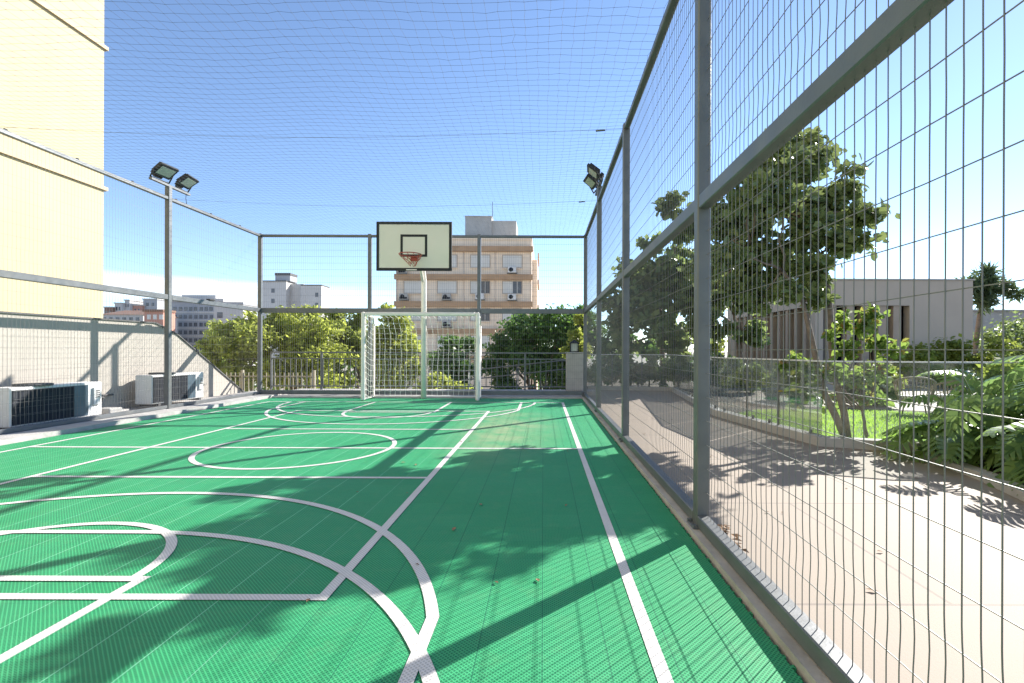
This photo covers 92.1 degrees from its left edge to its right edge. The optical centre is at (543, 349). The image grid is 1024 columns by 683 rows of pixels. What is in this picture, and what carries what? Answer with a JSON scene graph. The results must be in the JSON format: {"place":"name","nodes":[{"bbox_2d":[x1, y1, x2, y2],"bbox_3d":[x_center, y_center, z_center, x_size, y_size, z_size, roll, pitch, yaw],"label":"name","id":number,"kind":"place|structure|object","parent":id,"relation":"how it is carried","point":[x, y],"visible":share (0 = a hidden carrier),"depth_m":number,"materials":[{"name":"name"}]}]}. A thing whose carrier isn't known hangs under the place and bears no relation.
{"place":"outdoors","nodes":[
{"label":"outdoors","id":0,"kind":"place"},
{"bbox_2d":[0,0,108,317],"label":"cream building","id":1,"kind":"structure","parent":0,"point":[86,244],"depth_m":10.03,"materials":[{"name":"beige paint"}]},
{"bbox_2d":[100,407,128,414],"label":"pipe block","id":2,"kind":"structure","parent":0,"point":[105,410],"depth_m":7.73,"materials":[{"name":"plastic"}]},
{"bbox_2d":[174,173,198,203],"bbox_3d":[-6.485,-2.926,8.939,0.293,0.468,0.389,0,0,-8],"label":"floodlight","id":3,"kind":"object","parent":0,"point":[179,183],"visible":0.94,"depth_m":8.88,"materials":[{"name":"black plastic"}]},
{"bbox_2d":[0,398,803,682],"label":"court floor","id":4,"kind":"structure","parent":0,"point":[569,616],"depth_m":2.63,"materials":[{"name":"green plastic"}]},
{"bbox_2d":[0,575,144,580],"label":"court line","id":5,"kind":"object","parent":4,"relation":"on","point":[60,578],"visible":1,"depth_m":2.35,"materials":[{"name":"white paint"}]},
{"bbox_2d":[0,576,150,662],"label":"court line","id":6,"kind":"object","parent":4,"relation":"on","point":[8,654],"visible":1,"depth_m":1.98,"materials":[{"name":"white paint"}]},
{"bbox_2d":[0,522,176,577],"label":"court line","id":7,"kind":"object","parent":4,"relation":"on","point":[170,545],"visible":1,"depth_m":2.88,"materials":[{"name":"white paint"}]},
{"bbox_2d":[0,401,268,452],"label":"court line","id":8,"kind":"object","parent":4,"relation":"on","point":[121,429],"visible":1,"depth_m":6.59,"materials":[{"name":"white paint"}]},
{"bbox_2d":[0,410,297,484],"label":"court line","id":9,"kind":"object","parent":4,"relation":"on","point":[130,451],"visible":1,"depth_m":5.15,"materials":[{"name":"white paint"}]},
{"bbox_2d":[0,593,324,599],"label":"court line","id":10,"kind":"object","parent":4,"relation":"on","point":[164,596],"visible":1,"depth_m":2.18,"materials":[{"name":"white paint"}]},
{"bbox_2d":[0,492,438,616],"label":"court line","id":11,"kind":"object","parent":4,"relation":"on","point":[430,601],"visible":1,"depth_m":2.95,"materials":[{"name":"white paint"}]},
{"bbox_2d":[0,530,439,682],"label":"court line","id":12,"kind":"object","parent":4,"relation":"on","point":[424,663],"visible":1,"depth_m":2.32,"materials":[{"name":"white paint"}]},
{"bbox_2d":[30,475,429,477],"bbox_3d":[-2.679,1.087,4.220,3.410,0.001,0.052,0,0,0],"label":"court line","id":13,"kind":"object","parent":4,"relation":"on","point":[231,476],"visible":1,"depth_m":4.22,"materials":[{"name":"white paint"}]},
{"bbox_2d":[188,432,396,469],"bbox_3d":[-2.704,1.087,5.510,2.052,0.001,2.052,0,0,0],"label":"court line","id":14,"kind":"object","parent":4,"relation":"on","point":[191,458],"visible":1,"depth_m":5.05,"materials":[{"name":"white paint"}]},
{"bbox_2d":[30,446,579,448],"bbox_3d":[-2.659,1.087,5.490,6.130,0.001,0.052,0,0,0],"label":"court line","id":15,"kind":"object","parent":4,"relation":"on","point":[308,447],"visible":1,"depth_m":5.49,"materials":[{"name":"white paint"}]},
{"bbox_2d":[225,428,471,429],"bbox_3d":[-2.679,1.087,6.780,3.410,0.001,0.052,0,0,0],"label":"court line","id":16,"kind":"object","parent":4,"relation":"on","point":[400,429],"visible":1,"depth_m":6.77,"materials":[{"name":"white paint"}]},
{"bbox_2d":[264,409,518,423],"bbox_3d":[-2.704,1.085,8.085,4.553,0.001,1.763,0,0,0],"label":"court line","id":17,"kind":"object","parent":4,"relation":"on","point":[266,413],"visible":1,"depth_m":7.67,"materials":[{"name":"white paint"}]},
{"bbox_2d":[320,411,489,599],"bbox_3d":[-0.974,1.093,5.490,0.052,0.001,6.672,0,0,0],"label":"court line","id":18,"kind":"object","parent":4,"relation":"on","point":[333,585],"visible":1,"depth_m":3.09,"materials":[{"name":"white paint"}]},
{"bbox_2d":[276,402,535,416],"bbox_3d":[-2.704,1.085,9.137,5.112,0.001,2.266,0,0,0],"label":"court line","id":19,"kind":"object","parent":4,"relation":"on","point":[277,407],"visible":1,"depth_m":8.20,"materials":[{"name":"white paint"}]},
{"bbox_2d":[376,222,451,398],"bbox_3d":[-2.732,-0.792,10.338,1.204,3.765,1.193,0,0,-42],"label":"basketball stand","id":20,"kind":"object","parent":4,"relation":"on","point":[423,247],"visible":1,"depth_m":10.28,"materials":[{"name":"white paint"}]},
{"bbox_2d":[269,401,562,402],"bbox_3d":[-2.659,1.087,10.300,6.130,0.001,0.052,0,0,0],"label":"court line","id":21,"kind":"object","parent":4,"relation":"on","point":[507,402],"visible":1,"depth_m":10.30,"materials":[{"name":"white paint"}]},
{"bbox_2d":[398,616,438,682],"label":"court line","id":22,"kind":"object","parent":4,"relation":"on","point":[409,672],"visible":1,"depth_m":1.82,"materials":[{"name":"white paint"}]},
{"bbox_2d":[361,312,480,400],"bbox_3d":[-2.640,0.137,10.916,2.540,1.903,0.713,0,0,0],"label":"goal","id":23,"kind":"object","parent":4,"relation":"on","point":[477,395],"visible":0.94,"depth_m":10.85,"materials":[{"name":"white paint"}]},
{"bbox_2d":[562,402,673,682],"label":"court line","id":24,"kind":"object","parent":4,"relation":"on","point":[660,666],"visible":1,"depth_m":2.27,"materials":[{"name":"white paint"}]},
{"bbox_2d":[255,352,726,390],"bbox_3d":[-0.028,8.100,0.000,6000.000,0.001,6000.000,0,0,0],"label":"ground","id":25,"kind":"structure","parent":0,"point":[635,356],"depth_m":330.13,"materials":[{"name":"concrete"}]},
{"bbox_2d":[103,306,115,312],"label":"distant building","id":26,"kind":"structure","parent":25,"relation":"on","point":[108,309],"depth_m":130.00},
{"bbox_2d":[113,302,124,311],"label":"distant building","id":27,"kind":"structure","parent":25,"relation":"on","point":[119,306],"depth_m":131.00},
{"bbox_2d":[123,299,142,309],"bbox_3d":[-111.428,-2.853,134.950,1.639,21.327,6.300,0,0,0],"label":"distant building","id":28,"kind":"structure","parent":25,"relation":"on","point":[128,304],"depth_m":132.18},
{"bbox_2d":[103,310,178,332],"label":"long house","id":29,"kind":"structure","parent":25,"relation":"on","point":[131,315],"depth_m":96.00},
{"bbox_2d":[142,298,162,308],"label":"distant building","id":30,"kind":"structure","parent":25,"relation":"on","point":[155,303],"depth_m":134.00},
{"bbox_2d":[142,309,175,331],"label":"salmon house","id":31,"kind":"structure","parent":25,"relation":"on","point":[153,315],"depth_m":92.00,"materials":[{"name":"paint"}]},
{"bbox_2d":[172,295,241,351],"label":"office building","id":32,"kind":"structure","parent":25,"relation":"on","point":[185,325],"depth_m":110.00,"materials":[{"name":"concrete"}]},
{"bbox_2d":[214,302,257,384],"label":"office building","id":33,"kind":"structure","parent":25,"relation":"on","point":[221,316],"depth_m":102.00,"materials":[{"name":"concrete"}]},
{"bbox_2d":[193,310,284,390],"bbox_3d":[-14.305,2.999,23.081,4.641,10.139,3.415,0,0,45],"label":"garden tree","id":34,"kind":"object","parent":25,"relation":"on","point":[217,335],"visible":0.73,"depth_m":22.65,"materials":[{"name":"green plant"}]},
{"bbox_2d":[226,370,315,390],"bbox_3d":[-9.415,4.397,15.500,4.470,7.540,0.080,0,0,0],"label":"picket fence","id":35,"kind":"object","parent":25,"relation":"on","point":[266,376],"visible":0.2,"depth_m":15.49,"materials":[{"name":"beige metal"}]},
{"bbox_2d":[263,273,329,371],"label":"tower block","id":36,"kind":"structure","parent":25,"relation":"on","point":[272,291],"depth_m":140.80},
{"bbox_2d":[255,304,359,389],"bbox_3d":[-11.829,2.879,24.644,5.405,10.381,5.118,0,0,0],"label":"garden tree","id":37,"kind":"object","parent":25,"relation":"on","point":[287,328],"visible":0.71,"depth_m":23.53,"materials":[{"name":"green plant"}]},
{"bbox_2d":[323,307,367,388],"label":"garden tree","id":38,"kind":"object","parent":25,"relation":"on","point":[353,326],"visible":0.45,"depth_m":25.75,"materials":[{"name":"green plant"}]},
{"bbox_2d":[351,302,420,388],"bbox_3d":[-6.783,2.946,22.070,4.037,10.284,2.965,0,0,43],"label":"garden tree","id":39,"kind":"object","parent":25,"relation":"on","point":[396,337],"visible":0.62,"depth_m":21.65,"materials":[{"name":"green plant"}]},
{"bbox_2d":[412,371,482,388],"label":"garden tree","id":40,"kind":"object","parent":25,"relation":"on","point":[445,378],"visible":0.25,"depth_m":16.82,"materials":[{"name":"green plant"}]},
{"bbox_2d":[419,333,489,387],"bbox_3d":[-3.882,3.675,21.582,3.228,8.839,3.202,0,0,0],"label":"garden tree","id":41,"kind":"object","parent":25,"relation":"on","point":[464,345],"visible":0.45,"depth_m":20.84,"materials":[{"name":"green plant"}]},
{"bbox_2d":[394,202,538,388],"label":"apartment building","id":42,"kind":"structure","parent":25,"relation":"on","point":[524,292],"depth_m":50.00,"materials":[{"name":"paint"}]},
{"bbox_2d":[403,280,420,293],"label":"window","id":43,"kind":"structure","parent":42,"relation":"in","point":[409,286],"depth_m":49.95,"materials":[{"name":"glass"}]},
{"bbox_2d":[437,281,456,294],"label":"window","id":44,"kind":"structure","parent":42,"relation":"in","point":[440,284],"depth_m":49.95,"materials":[{"name":"glass"}]},
{"bbox_2d":[437,308,456,321],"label":"window","id":45,"kind":"structure","parent":42,"relation":"in","point":[449,318],"depth_m":49.94,"materials":[{"name":"glass"}]},
{"bbox_2d":[470,335,488,348],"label":"window","id":46,"kind":"structure","parent":42,"relation":"in","point":[484,338],"depth_m":49.95,"materials":[{"name":"glass"}]},
{"bbox_2d":[469,255,490,268],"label":"window","id":47,"kind":"structure","parent":42,"relation":"in","point":[485,261],"depth_m":49.95,"materials":[{"name":"glass"}]},
{"bbox_2d":[469,281,490,294],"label":"window","id":48,"kind":"structure","parent":42,"relation":"in","point":[473,284],"depth_m":49.95,"materials":[{"name":"glass"}]},
{"bbox_2d":[469,308,490,321],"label":"window","id":49,"kind":"structure","parent":42,"relation":"in","point":[484,317],"depth_m":49.95,"materials":[{"name":"glass"}]},
{"bbox_2d":[501,255,521,268],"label":"window","id":50,"kind":"structure","parent":42,"relation":"in","point":[514,260],"depth_m":49.95,"materials":[{"name":"glass"}]},
{"bbox_2d":[501,308,521,321],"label":"window","id":51,"kind":"structure","parent":42,"relation":"in","point":[504,316],"depth_m":49.94,"materials":[{"name":"glass"}]},
{"bbox_2d":[501,281,522,294],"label":"window","id":52,"kind":"structure","parent":42,"relation":"in","point":[506,285],"depth_m":49.95,"materials":[{"name":"glass"}]},
{"bbox_2d":[245,347,693,391],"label":"wood","id":53,"kind":"object","parent":25,"relation":"on","point":[379,380],"visible":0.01,"depth_m":62.69,"materials":[{"name":"green plant"}]},
{"bbox_2d":[481,301,609,389],"bbox_3d":[0.195,2.833,24.564,5.759,10.560,5.398,0,0,26],"label":"garden tree","id":54,"kind":"object","parent":25,"relation":"on","point":[526,343],"visible":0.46,"depth_m":23.44,"materials":[{"name":"green plant"}]},
{"bbox_2d":[559,314,590,358],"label":"garden tree","id":55,"kind":"object","parent":25,"relation":"on","point":[578,333],"visible":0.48,"depth_m":18.91,"materials":[{"name":"green plant"}]},
{"bbox_2d":[103,0,1023,351],"label":"sky","id":56,"kind":"structure","parent":0,"point":[993,9],"materials":[{"name":"blue"}]},
{"bbox_2d":[587,366,968,413],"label":"garden ground","id":57,"kind":"structure","parent":0,"point":[669,383],"depth_m":15.05,"materials":[{"name":"concrete"}]},
{"bbox_2d":[587,355,619,384],"bbox_3d":[1.661,0.593,14.313,1.093,0.971,0.888,0,0,27],"label":"hedge shrub","id":58,"kind":"object","parent":57,"relation":"on","point":[614,368],"visible":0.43,"depth_m":14.15,"materials":[{"name":"green plant"}]},
{"bbox_2d":[608,353,636,385],"bbox_3d":[2.375,0.591,14.472,1.128,0.986,1.050,0,0,40],"label":"hedge shrub","id":59,"kind":"object","parent":57,"relation":"on","point":[613,362],"visible":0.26,"depth_m":14.21,"materials":[{"name":"green plant"}]},
{"bbox_2d":[593,329,658,359],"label":"broadleaf tree","id":60,"kind":"object","parent":57,"relation":"on","point":[647,344],"visible":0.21,"depth_m":23.74,"materials":[{"name":"green plant"}]},
{"bbox_2d":[632,348,668,386],"bbox_3d":[3.002,0.568,14.392,1.229,1.257,1.170,0,0,0],"label":"hedge shrub","id":61,"kind":"object","parent":57,"relation":"on","point":[647,369],"visible":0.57,"depth_m":14.22,"materials":[{"name":"green plant"}]},
{"bbox_2d":[595,231,723,382],"bbox_3d":[3.784,-1.439,15.807,4.270,5.120,3.450,0,0,0],"label":"broadleaf tree","id":62,"kind":"object","parent":57,"relation":"on","point":[643,312],"visible":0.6,"depth_m":15.32,"materials":[{"name":"green plant"}]},
{"bbox_2d":[660,355,681,382],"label":"hedge shrub","id":63,"kind":"object","parent":57,"relation":"on","point":[666,368],"visible":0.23,"depth_m":14.14,"materials":[{"name":"green plant"}]},
{"bbox_2d":[664,321,726,360],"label":"broadleaf tree","id":64,"kind":"object","parent":57,"relation":"on","point":[720,346],"visible":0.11,"depth_m":26.43,"materials":[{"name":"green plant"}]},
{"bbox_2d":[690,273,775,357],"bbox_3d":[5.995,-1.013,15.244,3.176,4.281,2.200,0,0,0],"label":"broadleaf tree","id":65,"kind":"object","parent":57,"relation":"on","point":[751,334],"visible":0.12,"depth_m":14.83,"materials":[{"name":"green plant"}]},
{"bbox_2d":[835,376,903,406],"bbox_3d":[6.281,0.775,9.553,1.146,0.732,0.799,0,0,0],"label":"bush","id":66,"kind":"object","parent":57,"relation":"on","point":[891,393],"visible":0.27,"depth_m":9.36,"materials":[{"name":"green plant"}]},
{"bbox_2d":[832,359,907,390],"bbox_3d":[7.598,0.688,11.519,1.490,0.994,1.168,0,0,0],"label":"bush","id":67,"kind":"object","parent":57,"relation":"on","point":[894,376],"visible":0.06,"depth_m":11.22,"materials":[{"name":"green plant"}]},
{"bbox_2d":[822,408,963,440],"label":"lawn","id":68,"kind":"structure","parent":57,"relation":"on","point":[858,430],"depth_m":7.47,"materials":[{"name":"plant"}]},
{"bbox_2d":[652,126,899,436],"bbox_3d":[3.272,-1.456,7.734,3.100,5.086,4.248,0,0,0],"label":"broadleaf tree","id":69,"kind":"object","parent":68,"relation":"on","point":[764,229],"visible":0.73,"depth_m":6.71,"materials":[{"name":"green plant"}]},
{"bbox_2d":[775,300,909,437],"bbox_3d":[3.630,0.239,6.129,1.470,1.694,0.719,0,0,39],"label":"shrub","id":70,"kind":"object","parent":68,"relation":"on","point":[869,340],"visible":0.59,"depth_m":5.93,"materials":[{"name":"green plant"}]},
{"bbox_2d":[893,376,936,415],"bbox_3d":[6.235,0.761,8.278,0.591,0.657,0.512,0,0,30],"label":"armchair","id":71,"kind":"object","parent":68,"relation":"on","point":[932,392],"visible":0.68,"depth_m":8.14,"materials":[{"name":"wicker"}]},
{"bbox_2d":[930,376,965,409],"bbox_3d":[6.962,0.764,8.480,0.591,0.657,0.512,0,0,-35],"label":"armchair","id":72,"kind":"object","parent":68,"relation":"on","point":[939,395],"visible":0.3,"depth_m":8.36,"materials":[{"name":"wicker"}]},
{"bbox_2d":[888,348,960,387],"bbox_3d":[11.356,0.552,14.742,1.920,1.320,1.644,0,0,38],"label":"bush","id":73,"kind":"object","parent":57,"relation":"on","point":[907,368],"visible":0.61,"depth_m":14.46,"materials":[{"name":"green plant"}]},
{"bbox_2d":[872,415,1000,464],"bbox_3d":[4.067,0.943,4.996,1.237,0.540,1.370,0,0,0],"label":"philodendron","id":74,"kind":"object","parent":57,"relation":"on","point":[951,447],"visible":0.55,"depth_m":4.76,"materials":[{"name":"green plant"}]},
{"bbox_2d":[907,333,1022,373],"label":"bush","id":75,"kind":"object","parent":57,"relation":"on","point":[955,355],"visible":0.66,"depth_m":15.92,"materials":[{"name":"green plant"}]},
{"bbox_2d":[954,260,1023,375],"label":"slim tree","id":76,"kind":"object","parent":57,"relation":"on","point":[991,293],"visible":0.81,"depth_m":18.04,"materials":[{"name":"green plant"}]},
{"bbox_2d":[973,310,1023,364],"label":"bush","id":77,"kind":"object","parent":57,"relation":"on","point":[1009,332],"visible":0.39,"depth_m":18.03,"materials":[{"name":"green plant"}]},
{"bbox_2d":[973,309,1023,356],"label":"garden wall","id":78,"kind":"structure","parent":57,"relation":"on","point":[996,315],"depth_m":24.60,"materials":[{"name":"stone"}]},
{"bbox_2d":[587,388,1023,682],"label":"patio paving","id":79,"kind":"structure","parent":0,"point":[1013,612],"depth_m":2.85,"materials":[{"name":"grey concrete"}]},
{"bbox_2d":[306,419,918,601],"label":"leaf litter","id":80,"kind":"object","parent":79,"relation":"on","point":[725,531],"visible":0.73,"depth_m":2.85,"materials":[{"name":"plant"}]},
{"bbox_2d":[588,386,936,451],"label":"garden kerb","id":81,"kind":"structure","parent":79,"relation":"on","point":[848,443],"depth_m":6.15,"materials":[{"name":"concrete"}]},
{"bbox_2d":[588,354,1020,442],"bbox_3d":[4.159,0.567,8.491,4.701,0.884,11.883,0,0,-35],"label":"glass balustrade","id":82,"kind":"object","parent":81,"relation":"on","point":[739,388],"visible":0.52,"depth_m":6.84,"materials":[{"name":"glass"}]},
{"bbox_2d":[912,448,1023,501],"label":"garden kerb","id":83,"kind":"structure","parent":79,"relation":"on","point":[1008,490],"depth_m":4.17,"materials":[{"name":"concrete"}]},
{"bbox_2d":[934,451,1023,484],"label":"planting bed","id":84,"kind":"object","parent":79,"relation":"on","point":[992,470],"depth_m":4.35,"materials":[{"name":"soil"}]},
{"bbox_2d":[879,369,1023,471],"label":"philodendron","id":85,"kind":"object","parent":84,"relation":"on","point":[953,418],"visible":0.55,"depth_m":4.65,"materials":[{"name":"green plant"}]},
{"bbox_2d":[935,395,1023,489],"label":"philodendron","id":86,"kind":"object","parent":84,"relation":"on","point":[1013,474],"visible":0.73,"depth_m":4.07,"materials":[{"name":"green plant"}]},
{"bbox_2d":[957,367,1023,453],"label":"philodendron","id":87,"kind":"object","parent":84,"relation":"on","point":[994,387],"visible":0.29,"depth_m":4.75,"materials":[{"name":"green plant"}]},
{"bbox_2d":[979,355,1023,456],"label":"philodendron","id":88,"kind":"object","parent":84,"relation":"on","point":[1011,359],"visible":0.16,"depth_m":5.28,"materials":[{"name":"green plant"}]},
{"bbox_2d":[728,278,974,380],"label":"pavilion","id":89,"kind":"structure","parent":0,"point":[953,313],"depth_m":17.50,"materials":[{"name":"white concrete"}]},
{"bbox_2d":[822,381,985,412],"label":"garden path","id":90,"kind":"structure","parent":0,"point":[830,387],"depth_m":10.75,"materials":[{"name":"concrete"}]},
{"bbox_2d":[969,357,1023,394],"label":"bush","id":91,"kind":"object","parent":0,"point":[993,370],"visible":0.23,"depth_m":9.18,"materials":[{"name":"green plant"}]},
{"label":"terrace","id":92,"kind":"structure","parent":0,"visible":0},
{"bbox_2d":[0,311,244,408],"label":"parapet wall","id":93,"kind":"structure","parent":92,"relation":"on","point":[106,358],"depth_m":7.98,"materials":[{"name":"white paint"}]},
{"bbox_2d":[0,391,289,445],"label":"kerb","id":94,"kind":"structure","parent":92,"relation":"on","point":[17,437],"depth_m":7.36,"materials":[{"name":"concrete"}]},
{"bbox_2d":[0,381,104,428],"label":"air conditioner","id":95,"kind":"object","parent":94,"relation":"on","point":[35,394],"visible":0.88,"depth_m":6.67,"materials":[{"name":"white metal"}]},
{"bbox_2d":[0,128,260,434],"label":"fence","id":96,"kind":"object","parent":94,"relation":"on","point":[167,297],"visible":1,"depth_m":7.92,"materials":[{"name":"grey metal"}]},
{"bbox_2d":[149,162,178,194],"bbox_3d":[-6.485,-2.926,8.413,0.293,0.468,0.389,0,0,6],"label":"floodlight","id":97,"kind":"object","parent":96,"relation":"attached to","point":[160,169],"visible":0.93,"depth_m":8.38,"materials":[{"name":"black plastic"}]},
{"bbox_2d":[11,127,622,137],"bbox_3d":[-2.785,-2.570,5.820,7.532,0.123,0.020,0,0,0],"label":"support cable","id":98,"kind":"object","parent":96,"relation":"attached to","point":[598,130],"visible":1,"depth_m":5.82,"materials":[{"name":"metal"}]},
{"bbox_2d":[0,0,668,236],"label":"overhead net","id":99,"kind":"object","parent":98,"relation":"on","point":[472,229],"visible":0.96,"depth_m":5.55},
{"bbox_2d":[179,199,596,206],"bbox_3d":[-2.785,-2.570,8.620,7.532,0.123,0.020,0,0,0],"label":"support cable","id":100,"kind":"object","parent":96,"relation":"attached to","point":[400,206],"visible":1,"depth_m":8.62,"materials":[{"name":"metal"}]},
{"bbox_2d":[135,372,204,405],"bbox_3d":[-6.957,0.692,9.207,0.524,0.568,1.415,0,0,0],"label":"air conditioner","id":101,"kind":"object","parent":94,"relation":"on","point":[142,384],"visible":0.77,"depth_m":8.74,"materials":[{"name":"white metal"}]},
{"bbox_2d":[272,389,595,398],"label":"kerb","id":102,"kind":"structure","parent":92,"relation":"on","point":[482,396],"depth_m":11.45,"materials":[{"name":"concrete"}]},
{"bbox_2d":[270,352,565,389],"bbox_3d":[-3.107,0.519,12.245,7.330,0.939,0.060,0,0,0],"label":"metal railing","id":103,"kind":"object","parent":102,"relation":"on","point":[306,385],"visible":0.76,"depth_m":12.23,"materials":[{"name":"grey metal"}]},
{"bbox_2d":[257,233,583,395],"bbox_3d":[-2.832,-0.810,11.420,7.530,3.739,0.080,0,0,0],"label":"fence","id":104,"kind":"object","parent":102,"relation":"on","point":[359,310],"visible":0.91,"depth_m":11.39,"materials":[{"name":"grey metal"}]},
{"bbox_2d":[566,352,582,390],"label":"gate pillar","id":105,"kind":"structure","parent":102,"relation":"on","point":[578,356],"depth_m":12.06,"materials":[{"name":"stone"}]},
{"bbox_2d":[570,340,578,351],"bbox_3d":[0.770,-0.103,12.250,0.260,0.309,0.260,0,0,0],"label":"lantern","id":106,"kind":"object","parent":105,"relation":"on","point":[574,345],"visible":0.96,"depth_m":12.17,"materials":[{"name":"black plastic"}]},
{"bbox_2d":[461,360,565,388],"bbox_3d":[-0.630,1.279,13.200,3.152,2.037,0.040,0,0,0],"label":"handrail","id":107,"kind":"object","parent":92,"relation":"on","point":[516,374],"visible":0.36,"depth_m":13.19,"materials":[{"name":"metal"}]},
{"bbox_2d":[582,397,831,682],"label":"kerb","id":108,"kind":"structure","parent":92,"relation":"on","point":[799,658],"depth_m":2.22,"materials":[{"name":"concrete"}]},
{"bbox_2d":[582,0,1023,682],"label":"fence","id":109,"kind":"object","parent":108,"relation":"on","point":[892,28],"visible":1,"depth_m":2.25,"materials":[{"name":"grey metal"}]},
{"bbox_2d":[583,173,597,193],"bbox_3d":[0.897,-2.925,8.941,0.293,0.468,0.389,0,0,-8],"label":"floodlight","id":110,"kind":"object","parent":109,"relation":"attached to","point":[589,179],"visible":0.76,"depth_m":8.90,"materials":[{"name":"black plastic"}]},
{"bbox_2d":[587,163,603,189],"bbox_3d":[0.897,-2.925,8.447,0.293,0.468,0.389,0,0,6],"label":"floodlight","id":111,"kind":"object","parent":109,"relation":"attached to","point":[594,174],"visible":0.91,"depth_m":8.34,"materials":[{"name":"black metal"}]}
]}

